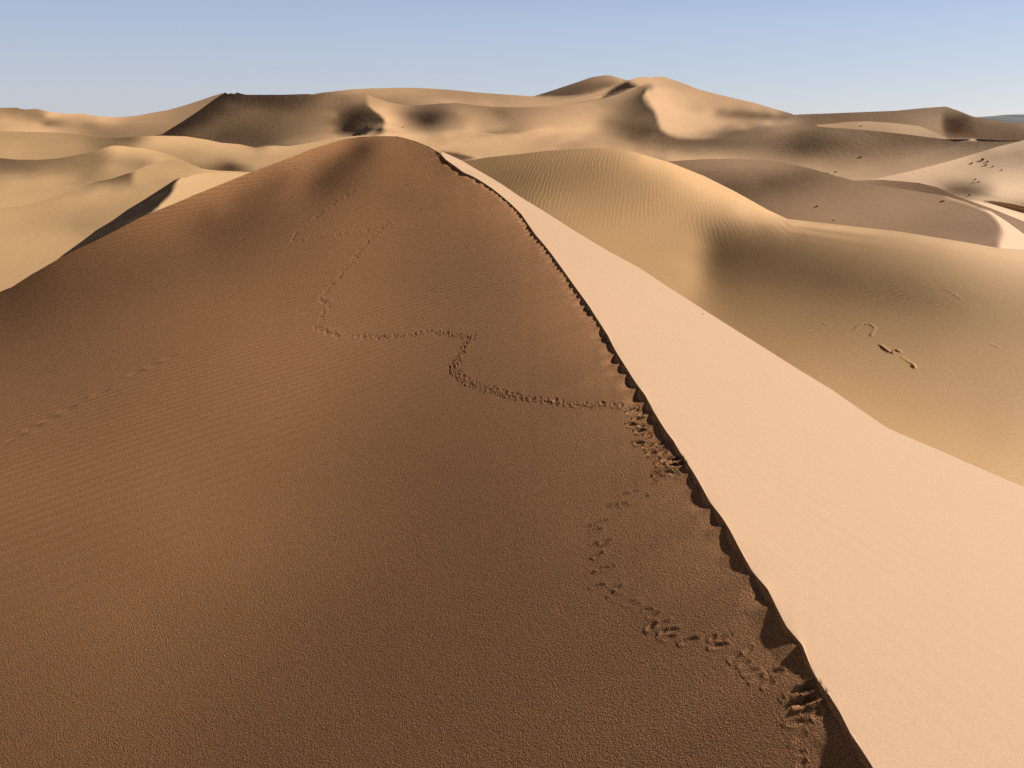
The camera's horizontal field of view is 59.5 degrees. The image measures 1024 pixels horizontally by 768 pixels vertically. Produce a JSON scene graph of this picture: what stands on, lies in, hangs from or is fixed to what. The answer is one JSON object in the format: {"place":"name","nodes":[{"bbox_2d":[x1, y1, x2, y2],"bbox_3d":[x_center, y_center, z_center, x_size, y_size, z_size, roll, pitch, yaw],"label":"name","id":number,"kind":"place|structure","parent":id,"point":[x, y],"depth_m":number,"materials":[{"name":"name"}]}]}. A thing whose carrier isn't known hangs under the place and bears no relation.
{"place":"outdoors","nodes":[
{"label":"outdoors","id":0,"kind":"place"},
{"bbox_2d":[0,146,201,207],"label":"humped dune","id":1,"kind":"structure","parent":0,"point":[24,182],"depth_m":217.47,"materials":[{"name":"beige sand"}]},
{"bbox_2d":[0,160,249,291],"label":"sand dune","id":2,"kind":"structure","parent":0,"point":[35,237],"depth_m":122.29,"materials":[{"name":"beige sand"}]},
{"bbox_2d":[58,172,244,258],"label":"dark faced dune","id":3,"kind":"structure","parent":0,"point":[177,190],"depth_m":70.85,"materials":[{"name":"beige sand"}]},
{"bbox_2d":[0,131,368,171],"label":"pale dune","id":4,"kind":"structure","parent":0,"point":[200,153],"depth_m":320.29,"materials":[{"name":"beige sand"}]},
{"bbox_2d":[0,136,1023,767],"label":"dune","id":5,"kind":"structure","parent":0,"point":[378,452],"depth_m":5.29,"materials":[{"name":"beige sand"}]},
{"bbox_2d":[0,75,1023,140],"bbox_3d":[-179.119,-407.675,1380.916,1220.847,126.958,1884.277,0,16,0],"label":"skyline dunes","id":6,"kind":"structure","parent":0,"point":[948,123],"depth_m":1050.38,"materials":[{"name":"beige sand"}]},
{"bbox_2d":[0,0,1023,116],"label":"sky","id":7,"kind":"structure","parent":0,"point":[105,58],"materials":[{"name":"blue"}]},
{"bbox_2d":[161,77,1018,179],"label":"hollowed dune","id":8,"kind":"structure","parent":0,"point":[665,119],"depth_m":590.37,"materials":[{"name":"beige sand"}]},
{"bbox_2d":[463,148,1023,486],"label":"rippled dune","id":9,"kind":"structure","parent":0,"point":[917,337],"depth_m":53.67,"materials":[{"name":"beige sand"}]},
{"bbox_2d":[670,159,1023,249],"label":"oval dune","id":10,"kind":"structure","parent":0,"point":[790,191],"depth_m":135.53,"materials":[{"name":"beige sand"}]},
{"bbox_2d":[817,121,947,138],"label":"flat dune","id":11,"kind":"structure","parent":0,"point":[896,128],"depth_m":568.40,"materials":[{"name":"beige sand"}]},
{"bbox_2d":[853,180,1023,233],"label":"sand dune","id":12,"kind":"structure","parent":0,"point":[1016,223],"depth_m":183.88,"materials":[{"name":"beige sand"}]},
{"bbox_2d":[873,140,1023,220],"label":"pale slope","id":13,"kind":"structure","parent":0,"point":[997,188],"depth_m":301.68,"materials":[{"name":"beige sand"}]},
{"bbox_2d":[978,114,1023,122],"bbox_3d":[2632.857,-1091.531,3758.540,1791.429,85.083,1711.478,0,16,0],"label":"mountain","id":14,"kind":"structure","parent":0,"point":[1016,118],"depth_m":3654.29,"materials":[{"name":"stone"}]}
]}

